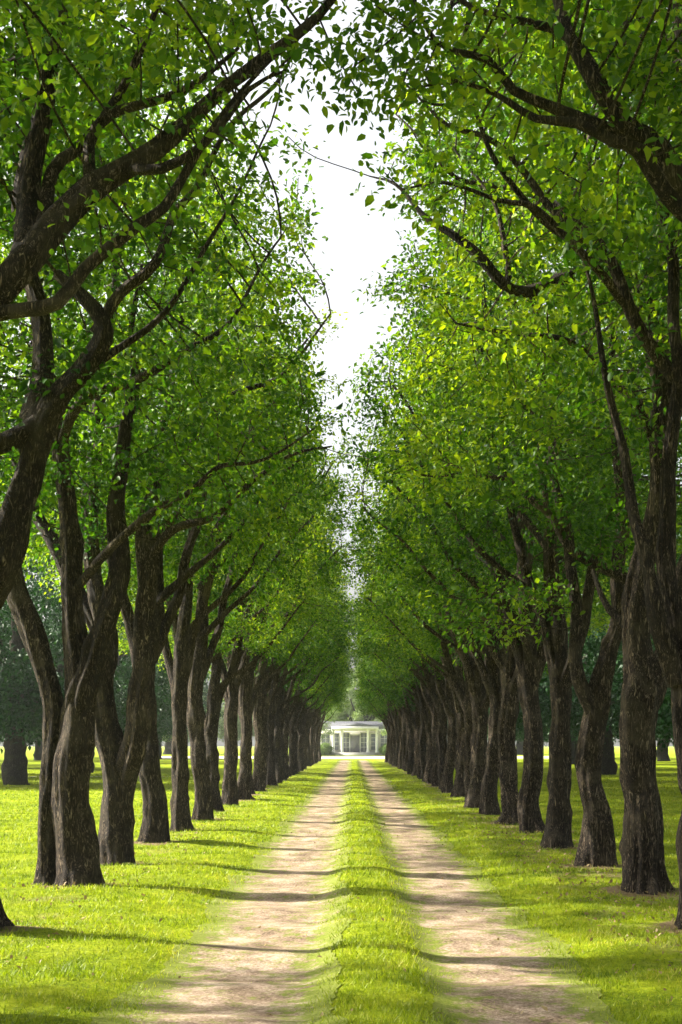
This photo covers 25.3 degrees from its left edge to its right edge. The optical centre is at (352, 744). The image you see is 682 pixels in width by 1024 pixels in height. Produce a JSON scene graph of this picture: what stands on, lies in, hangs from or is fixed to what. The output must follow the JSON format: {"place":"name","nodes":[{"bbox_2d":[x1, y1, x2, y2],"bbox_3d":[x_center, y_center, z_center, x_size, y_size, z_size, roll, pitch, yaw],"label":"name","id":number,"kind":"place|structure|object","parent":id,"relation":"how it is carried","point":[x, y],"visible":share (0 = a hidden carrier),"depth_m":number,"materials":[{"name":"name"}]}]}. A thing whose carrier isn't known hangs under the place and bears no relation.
{"place":"outdoors","nodes":[
{"label":"outdoors","id":0,"kind":"place"},
{"bbox_2d":[91,760,353,1023],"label":"path","id":1,"kind":"structure","parent":0,"point":[277,971],"depth_m":11.47,"materials":[{"name":"beige soil"}]},
{"bbox_2d":[0,747,681,1023],"bbox_3d":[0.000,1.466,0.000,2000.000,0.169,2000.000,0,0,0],"label":"ground","id":2,"kind":"structure","parent":0,"point":[381,765],"depth_m":13.60,"materials":[{"name":"green plant"}]},
{"bbox_2d":[0,553,48,744],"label":"park tree","id":3,"kind":"object","parent":2,"relation":"on","point":[2,740],"visible":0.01,"depth_m":94.15,"materials":[{"name":"green plant"}]},
{"bbox_2d":[0,630,57,759],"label":"park tree","id":4,"kind":"object","parent":2,"relation":"on","point":[37,754],"visible":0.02,"depth_m":137.05,"materials":[{"name":"green plant"}]},
{"bbox_2d":[0,491,63,750],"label":"park tree","id":5,"kind":"object","parent":2,"relation":"on","point":[53,608],"visible":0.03,"depth_m":63.38,"materials":[{"name":"green plant"}]},
{"bbox_2d":[0,481,129,784],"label":"park tree","id":6,"kind":"object","parent":2,"relation":"on","point":[19,706],"visible":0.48,"depth_m":52.04,"materials":[{"name":"green plant"}]},
{"bbox_2d":[25,596,131,744],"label":"park tree","id":7,"kind":"object","parent":2,"relation":"on","point":[57,634],"visible":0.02,"depth_m":125.20,"materials":[{"name":"green plant"}]},
{"bbox_2d":[1,552,163,739],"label":"park tree","id":8,"kind":"object","parent":2,"relation":"on","point":[58,603],"visible":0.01,"depth_m":83.08,"materials":[{"name":"green plant"}]},
{"bbox_2d":[1,551,209,772],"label":"park tree","id":9,"kind":"object","parent":2,"relation":"on","point":[160,682],"visible":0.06,"depth_m":74.79,"materials":[{"name":"green plant"}]},
{"bbox_2d":[116,625,172,741],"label":"park tree","id":10,"kind":"object","parent":2,"relation":"on","point":[167,727],"visible":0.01,"depth_m":113.40,"materials":[{"name":"green plant"}]},
{"bbox_2d":[0,0,323,930],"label":"avenue tree","id":11,"kind":"object","parent":2,"relation":"on","point":[30,434],"visible":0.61,"depth_m":11.70,"materials":[{"name":"green plant"}]},
{"bbox_2d":[0,0,342,886],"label":"avenue tree","id":12,"kind":"object","parent":2,"relation":"on","point":[68,848],"visible":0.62,"depth_m":15.35,"materials":[{"name":"green plant"}]},
{"bbox_2d":[1,219,345,820],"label":"avenue tree","id":13,"kind":"object","parent":2,"relation":"on","point":[203,800],"visible":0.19,"depth_m":28.93,"materials":[{"name":"green plant"}]},
{"bbox_2d":[1,49,348,831],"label":"avenue tree","id":14,"kind":"object","parent":2,"relation":"on","point":[179,661],"visible":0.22,"depth_m":25.38,"materials":[{"name":"green plant"}]},
{"bbox_2d":[0,77,350,842],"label":"avenue tree","id":15,"kind":"object","parent":2,"relation":"on","point":[154,819],"visible":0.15,"depth_m":22.37,"materials":[{"name":"green plant"}]},
{"bbox_2d":[0,11,366,865],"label":"avenue tree","id":16,"kind":"object","parent":2,"relation":"on","point":[120,753],"visible":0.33,"depth_m":18.34,"materials":[{"name":"green plant"}]},
{"bbox_2d":[162,678,206,753],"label":"park tree","id":17,"kind":"object","parent":2,"relation":"on","point":[167,747],"visible":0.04,"depth_m":225.16,"materials":[{"name":"green plant"}]},
{"bbox_2d":[157,667,223,758],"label":"park tree","id":18,"kind":"object","parent":2,"relation":"on","point":[205,687],"visible":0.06,"depth_m":151.00,"materials":[{"name":"green plant"}]},
{"bbox_2d":[0,0,398,321],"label":"avenue tree","id":19,"kind":"object","parent":2,"relation":"on","point":[45,224],"visible":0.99,"depth_m":8.31,"materials":[{"name":"green plant"}]},
{"bbox_2d":[49,331,349,811],"bbox_3d":[-3.240,-3.585,32.486,6.104,10.445,5.668,0,0,13],"label":"avenue tree","id":20,"kind":"object","parent":2,"relation":"on","point":[245,624],"visible":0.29,"depth_m":32.56,"materials":[{"name":"green plant"}]},
{"bbox_2d":[203,667,254,747],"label":"park tree","id":21,"kind":"object","parent":2,"relation":"on","point":[221,731],"visible":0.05,"depth_m":225.06,"materials":[{"name":"green plant"}]},
{"bbox_2d":[102,167,363,805],"bbox_3d":[-3.384,-5.982,36.430,7.029,15.299,6.434,0,0,44],"label":"avenue tree","id":22,"kind":"object","parent":2,"relation":"on","point":[229,795],"visible":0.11,"depth_m":36.02,"materials":[{"name":"green plant"}]},
{"bbox_2d":[220,699,254,741],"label":"park tree","id":23,"kind":"object","parent":2,"relation":"on","point":[252,727],"visible":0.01,"depth_m":225.66,"materials":[{"name":"green plant"}]},
{"bbox_2d":[130,530,351,793],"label":"avenue tree","id":24,"kind":"object","parent":2,"relation":"on","point":[288,654],"visible":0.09,"depth_m":42.93,"materials":[{"name":"green plant"}]},
{"bbox_2d":[131,484,355,787],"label":"avenue tree","id":25,"kind":"object","parent":2,"relation":"on","point":[271,694],"visible":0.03,"depth_m":49.76,"materials":[{"name":"green plant"}]},
{"bbox_2d":[134,292,360,799],"bbox_3d":[-2.852,-5.258,39.362,6.231,13.932,6.056,0,0,-4],"label":"avenue tree","id":26,"kind":"object","parent":2,"relation":"on","point":[243,783],"visible":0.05,"depth_m":39.41,"materials":[{"name":"green plant"}]},
{"bbox_2d":[158,451,360,791],"bbox_3d":[-2.917,-4.583,46.030,6.859,12.556,6.453,0,0,-3],"label":"avenue tree","id":27,"kind":"object","parent":2,"relation":"on","point":[259,750],"visible":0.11,"depth_m":46.08,"materials":[{"name":"green plant"}]},
{"bbox_2d":[208,567,357,779],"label":"avenue tree","id":28,"kind":"object","parent":2,"relation":"on","point":[282,752],"visible":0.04,"depth_m":60.17,"materials":[{"name":"green plant"}]},
{"bbox_2d":[210,555,358,785],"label":"avenue tree","id":29,"kind":"object","parent":2,"relation":"on","point":[271,770],"visible":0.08,"depth_m":53.21,"materials":[{"name":"green plant"}]},
{"bbox_2d":[209,631,359,776],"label":"avenue tree","id":30,"kind":"object","parent":2,"relation":"on","point":[312,693],"visible":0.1,"depth_m":67.43,"materials":[{"name":"green plant"}]},
{"bbox_2d":[208,505,363,783],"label":"avenue tree","id":31,"kind":"object","parent":2,"relation":"on","point":[280,714],"visible":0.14,"depth_m":56.73,"materials":[{"name":"green plant"}]},
{"bbox_2d":[288,706,335,746],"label":"park tree","id":32,"kind":"object","parent":2,"relation":"on","point":[324,730],"visible":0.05,"depth_m":185.84,"materials":[{"name":"green plant"}]},
{"bbox_2d":[288,638,347,774],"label":"avenue tree","id":33,"kind":"object","parent":2,"relation":"on","point":[293,726],"visible":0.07,"depth_m":70.49,"materials":[{"name":"green plant"}]},
{"bbox_2d":[283,568,354,777],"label":"avenue tree","id":34,"kind":"object","parent":2,"relation":"on","point":[286,725],"visible":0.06,"depth_m":63.62,"materials":[{"name":"green plant"}]},
{"bbox_2d":[289,652,352,770],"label":"avenue tree","id":35,"kind":"object","parent":2,"relation":"on","point":[301,728],"visible":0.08,"depth_m":80.96,"materials":[{"name":"green plant"}]},
{"bbox_2d":[289,616,358,773],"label":"avenue tree","id":36,"kind":"object","parent":2,"relation":"on","point":[301,698],"visible":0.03,"depth_m":73.88,"materials":[{"name":"green plant"}]},
{"bbox_2d":[302,635,347,768],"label":"avenue tree","id":37,"kind":"object","parent":2,"relation":"on","point":[304,742],"visible":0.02,"depth_m":87.59,"materials":[{"name":"green plant"}]},
{"bbox_2d":[306,680,345,755],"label":"avenue tree","id":38,"kind":"object","parent":2,"relation":"on","point":[339,691],"visible":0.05,"depth_m":94.73,"materials":[{"name":"green plant"}]},
{"bbox_2d":[320,742,333,755],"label":"round shrub","id":39,"kind":"object","parent":2,"relation":"on","point":[326,748],"visible":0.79,"depth_m":198.10,"materials":[{"name":"green plant"}]},
{"bbox_2d":[296,612,357,771],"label":"avenue tree","id":40,"kind":"object","parent":2,"relation":"on","point":[297,767],"depth_m":77.59,"materials":[{"name":"green plant"}]},
{"bbox_2d":[304,544,351,767],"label":"avenue tree","id":41,"kind":"object","parent":2,"relation":"on","point":[305,763],"depth_m":91.07,"materials":[{"name":"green plant"}]},
{"bbox_2d":[309,665,347,764],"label":"avenue tree","id":42,"kind":"object","parent":2,"relation":"on","point":[312,727],"visible":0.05,"depth_m":104.92,"materials":[{"name":"green plant"}]},
{"bbox_2d":[310,686,346,764],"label":"avenue tree","id":43,"kind":"object","parent":2,"relation":"on","point":[329,703],"visible":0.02,"depth_m":101.97,"materials":[{"name":"green plant"}]},
{"bbox_2d":[313,682,346,763],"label":"avenue tree","id":44,"kind":"object","parent":2,"relation":"on","point":[314,752],"visible":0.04,"depth_m":111.81,"materials":[{"name":"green plant"}]},
{"bbox_2d":[306,656,354,765],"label":"avenue tree","id":45,"kind":"object","parent":2,"relation":"on","point":[308,731],"visible":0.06,"depth_m":98.10,"materials":[{"name":"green plant"}]},
{"bbox_2d":[317,682,349,735],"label":"avenue tree","id":46,"kind":"object","parent":2,"relation":"on","point":[337,708],"visible":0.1,"depth_m":122.36,"materials":[{"name":"green plant"}]},
{"bbox_2d":[315,657,351,762],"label":"avenue tree","id":47,"kind":"object","parent":2,"relation":"on","point":[316,735],"visible":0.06,"depth_m":118.68,"materials":[{"name":"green plant"}]},
{"bbox_2d":[318,667,350,761],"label":"avenue tree","id":48,"kind":"object","parent":2,"relation":"on","point":[319,749],"visible":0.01,"depth_m":125.72,"materials":[{"name":"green plant"}]},
{"bbox_2d":[3,815,681,1023],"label":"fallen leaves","id":49,"kind":"object","parent":2,"relation":"on","point":[518,837],"visible":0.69,"depth_m":14.71,"materials":[{"name":"green plant"}]},
{"bbox_2d":[324,648,376,720],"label":"park tree","id":50,"kind":"object","parent":2,"relation":"on","point":[351,692],"visible":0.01,"depth_m":224.77,"materials":[{"name":"green plant"}]},
{"bbox_2d":[325,654,381,720],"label":"park tree","id":51,"kind":"object","parent":2,"relation":"on","point":[346,716],"visible":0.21,"depth_m":216.30,"materials":[{"name":"green plant"}]},
{"bbox_2d":[353,672,387,761],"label":"avenue tree","id":52,"kind":"object","parent":2,"relation":"on","point":[386,757],"visible":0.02,"depth_m":120.75,"materials":[{"name":"green plant"}]},
{"bbox_2d":[353,678,390,762],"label":"avenue tree","id":53,"kind":"object","parent":2,"relation":"on","point":[385,721],"visible":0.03,"depth_m":113.78,"materials":[{"name":"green plant"}]},
{"bbox_2d":[356,666,388,762],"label":"avenue tree","id":54,"kind":"object","parent":2,"relation":"on","point":[384,721],"visible":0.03,"depth_m":117.26,"materials":[{"name":"green plant"}]},
{"bbox_2d":[353,669,392,763],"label":"avenue tree","id":55,"kind":"object","parent":2,"relation":"on","point":[357,694],"visible":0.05,"depth_m":103.15,"materials":[{"name":"green plant"}]},
{"bbox_2d":[354,664,392,764],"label":"avenue tree","id":56,"kind":"object","parent":2,"relation":"on","point":[391,750],"visible":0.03,"depth_m":107.00,"materials":[{"name":"green plant"}]},
{"bbox_2d":[357,688,390,758],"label":"avenue tree","id":57,"kind":"object","parent":2,"relation":"on","point":[364,711],"visible":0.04,"depth_m":110.52,"materials":[{"name":"green plant"}]},
{"bbox_2d":[355,643,395,765],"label":"avenue tree","id":58,"kind":"object","parent":2,"relation":"on","point":[393,745],"visible":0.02,"depth_m":100.05,"materials":[{"name":"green plant"}]},
{"bbox_2d":[356,672,398,766],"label":"avenue tree","id":59,"kind":"object","parent":2,"relation":"on","point":[395,730],"visible":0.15,"depth_m":96.59,"materials":[{"name":"green plant"}]},
{"bbox_2d":[355,645,400,764],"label":"avenue tree","id":60,"kind":"object","parent":2,"relation":"on","point":[398,719],"visible":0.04,"depth_m":93.09,"materials":[{"name":"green plant"}]},
{"bbox_2d":[354,652,402,768],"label":"avenue tree","id":61,"kind":"object","parent":2,"relation":"on","point":[400,760],"visible":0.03,"depth_m":89.60,"materials":[{"name":"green plant"}]},
{"bbox_2d":[347,608,414,773],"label":"avenue tree","id":62,"kind":"object","parent":2,"relation":"on","point":[410,764],"visible":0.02,"depth_m":72.44,"materials":[{"name":"green plant"}]},
{"bbox_2d":[356,669,405,769],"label":"avenue tree","id":63,"kind":"object","parent":2,"relation":"on","point":[403,740],"visible":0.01,"depth_m":86.14,"materials":[{"name":"green plant"}]},
{"bbox_2d":[377,721,386,738],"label":"park tree","id":64,"kind":"object","parent":2,"relation":"on","point":[384,732],"visible":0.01,"depth_m":187.09,"materials":[{"name":"green plant"}]},
{"bbox_2d":[378,742,386,755],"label":"round shrub","id":65,"kind":"object","parent":2,"relation":"on","point":[382,750],"visible":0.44,"depth_m":198.45,"materials":[{"name":"green plant"}]},
{"bbox_2d":[358,652,406,770],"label":"avenue tree","id":66,"kind":"object","parent":2,"relation":"on","point":[404,716],"visible":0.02,"depth_m":82.83,"materials":[{"name":"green plant"}]},
{"bbox_2d":[354,495,411,765],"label":"avenue tree","id":67,"kind":"object","parent":2,"relation":"on","point":[409,726],"visible":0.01,"depth_m":75.90,"materials":[{"name":"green plant"}]},
{"bbox_2d":[354,638,420,777],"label":"avenue tree","id":68,"kind":"object","parent":2,"relation":"on","point":[405,697],"visible":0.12,"depth_m":65.53,"materials":[{"name":"green plant"}]},
{"bbox_2d":[374,681,408,770],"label":"avenue tree","id":69,"kind":"object","parent":2,"relation":"on","point":[405,761],"visible":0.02,"depth_m":79.29,"materials":[{"name":"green plant"}]},
{"bbox_2d":[340,561,452,781],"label":"avenue tree","id":70,"kind":"object","parent":2,"relation":"on","point":[415,690],"visible":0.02,"depth_m":58.43,"materials":[{"name":"green plant"}]},
{"bbox_2d":[346,592,464,778],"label":"avenue tree","id":71,"kind":"object","parent":2,"relation":"on","point":[422,743],"visible":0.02,"depth_m":62.09,"materials":[{"name":"green plant"}]},
{"bbox_2d":[348,645,464,775],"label":"avenue tree","id":72,"kind":"object","parent":2,"relation":"on","point":[414,771],"visible":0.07,"depth_m":69.00,"materials":[{"name":"green plant"}]},
{"bbox_2d":[350,514,464,783],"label":"avenue tree","id":73,"kind":"object","parent":2,"relation":"on","point":[426,714],"visible":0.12,"depth_m":55.14,"materials":[{"name":"green plant"}]},
{"bbox_2d":[348,428,474,785],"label":"avenue tree","id":74,"kind":"object","parent":2,"relation":"on","point":[434,771],"visible":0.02,"depth_m":51.66,"materials":[{"name":"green plant"}]},
{"bbox_2d":[345,444,541,788],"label":"avenue tree","id":75,"kind":"object","parent":2,"relation":"on","point":[441,739],"visible":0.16,"depth_m":48.32,"materials":[{"name":"green plant"}]},
{"bbox_2d":[348,428,547,797],"bbox_3d":[3.209,-4.222,41.694,6.418,11.697,5.852,0,0,10],"label":"avenue tree","id":76,"kind":"object","parent":2,"relation":"on","point":[458,789],"visible":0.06,"depth_m":41.34,"materials":[{"name":"green plant"}]},
{"bbox_2d":[349,494,592,792],"bbox_3d":[3.535,-3.322,45.133,7.523,10.074,5.864,0,0,-10],"label":"avenue tree","id":77,"kind":"object","parent":2,"relation":"on","point":[446,782],"visible":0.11,"depth_m":44.81,"materials":[{"name":"green plant"}]},
{"bbox_2d":[261,3,681,894],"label":"avenue tree","id":78,"kind":"object","parent":2,"relation":"on","point":[641,843],"visible":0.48,"depth_m":14.87,"materials":[{"name":"green plant"}]},
{"bbox_2d":[315,259,637,807],"bbox_3d":[3.182,-4.842,34.883,7.633,13.019,6.087,0,0,16],"label":"avenue tree","id":79,"kind":"object","parent":2,"relation":"on","point":[480,702],"visible":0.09,"depth_m":34.56,"materials":[{"name":"green plant"}]},
{"bbox_2d":[345,385,609,801],"bbox_3d":[3.463,-3.909,38.276,7.315,11.276,6.057,0,0,-35],"label":"avenue tree","id":80,"kind":"object","parent":2,"relation":"on","point":[404,635],"visible":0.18,"depth_m":37.92,"materials":[{"name":"green plant"}]},
{"bbox_2d":[302,0,681,272],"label":"avenue tree","id":81,"kind":"object","parent":2,"relation":"on","point":[656,158],"visible":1,"depth_m":8.57,"materials":[{"name":"green plant"}]},
{"bbox_2d":[320,142,681,824],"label":"avenue tree","id":82,"kind":"object","parent":2,"relation":"on","point":[507,718],"visible":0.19,"depth_m":27.66,"materials":[{"name":"green plant"}]},
{"bbox_2d":[335,1,681,833],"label":"avenue tree","id":83,"kind":"object","parent":2,"relation":"on","point":[529,661],"visible":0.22,"depth_m":24.46,"materials":[{"name":"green plant"}]},
{"bbox_2d":[340,0,681,848],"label":"avenue tree","id":84,"kind":"object","parent":2,"relation":"on","point":[558,824],"visible":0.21,"depth_m":20.97,"materials":[{"name":"green plant"}]},
{"bbox_2d":[346,314,681,814],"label":"avenue tree","id":85,"kind":"object","parent":2,"relation":"on","point":[489,670],"visible":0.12,"depth_m":30.99,"materials":[{"name":"green plant"}]},
{"bbox_2d":[350,0,681,929],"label":"avenue tree","id":86,"kind":"object","parent":2,"relation":"on","point":[662,604],"visible":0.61,"depth_m":11.96,"materials":[{"name":"green plant"}]},
{"bbox_2d":[487,707,548,743],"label":"park tree","id":87,"kind":"object","parent":2,"relation":"on","point":[520,737],"visible":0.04,"depth_m":134.41,"materials":[{"name":"green plant"}]},
{"bbox_2d":[355,0,681,866],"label":"avenue tree","id":88,"kind":"object","parent":2,"relation":"on","point":[597,846],"visible":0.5,"depth_m":17.75,"materials":[{"name":"green plant"}]},
{"bbox_2d":[516,738,523,754],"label":"park tree","id":89,"kind":"object","parent":2,"relation":"on","point":[519,747],"depth_m":219.30,"materials":[{"name":"green plant"}]},
{"bbox_2d":[515,612,618,763],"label":"park tree","id":90,"kind":"object","parent":2,"relation":"on","point":[573,747],"visible":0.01,"depth_m":108.72,"materials":[{"name":"green plant"}]},
{"bbox_2d":[515,595,619,768],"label":"park tree","id":91,"kind":"object","parent":2,"relation":"on","point":[573,730],"visible":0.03,"depth_m":84.47,"materials":[{"name":"green plant"}]},
{"bbox_2d":[516,563,671,774],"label":"park tree","id":92,"kind":"object","parent":2,"relation":"on","point":[609,765],"visible":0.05,"depth_m":71.61,"materials":[{"name":"green plant"}]},
{"bbox_2d":[568,451,681,751],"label":"park tree","id":93,"kind":"object","parent":2,"relation":"on","point":[593,646],"visible":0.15,"depth_m":58.59,"materials":[{"name":"green plant"}]},
{"bbox_2d":[593,660,672,760],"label":"park tree","id":94,"kind":"object","parent":2,"relation":"on","point":[663,755],"visible":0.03,"depth_m":127.93,"materials":[{"name":"green plant"}]},
{"bbox_2d":[625,489,681,737],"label":"park tree","id":95,"kind":"object","parent":2,"relation":"on","point":[667,708],"visible":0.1,"depth_m":46.03,"materials":[{"name":"green plant"}]},
{"bbox_2d":[0,0,681,746],"label":"sky","id":96,"kind":"structure","parent":0,"point":[358,244],"materials":[{"name":"white"}]},
{"bbox_2d":[321,721,386,755],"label":"white house","id":97,"kind":"structure","parent":0,"point":[356,738],"depth_m":201.88,"materials":[{"name":"paint"}]},
{"bbox_2d":[321,733,329,743],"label":"window","id":98,"kind":"structure","parent":97,"relation":"in","point":[326,740],"depth_m":201.96,"materials":[{"name":"grey glass"}]},
{"bbox_2d":[335,733,339,750],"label":"window","id":99,"kind":"structure","parent":97,"relation":"in","point":[337,736],"depth_m":201.96,"materials":[{"name":"grey glass"}]},
{"bbox_2d":[343,732,349,751],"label":"window","id":100,"kind":"structure","parent":97,"relation":"in","point":[345,734],"depth_m":201.96,"materials":[{"name":"grey glass"}]},
{"bbox_2d":[349,734,360,751],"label":"door","id":101,"kind":"structure","parent":97,"relation":"in","point":[354,739],"depth_m":201.91,"materials":[{"name":"paint"}]},
{"bbox_2d":[360,732,366,751],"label":"window","id":102,"kind":"structure","parent":97,"relation":"in","point":[363,734],"depth_m":201.96,"materials":[{"name":"grey glass"}]},
{"bbox_2d":[370,733,374,750],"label":"window","id":103,"kind":"structure","parent":97,"relation":"in","point":[372,735],"depth_m":201.96,"materials":[{"name":"grey glass"}]},
{"bbox_2d":[379,733,386,747],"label":"window","id":104,"kind":"structure","parent":97,"relation":"in","point":[383,739],"depth_m":201.96,"materials":[{"name":"white paint"}]},
{"bbox_2d":[162,756,548,758],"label":"road","id":105,"kind":"structure","parent":0,"point":[347,757],"depth_m":171.66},
{"bbox_2d":[357,760,627,1023],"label":"path","id":106,"kind":"structure","parent":0,"point":[497,972],"depth_m":11.36,"materials":[{"name":"beige soil"}]}
]}

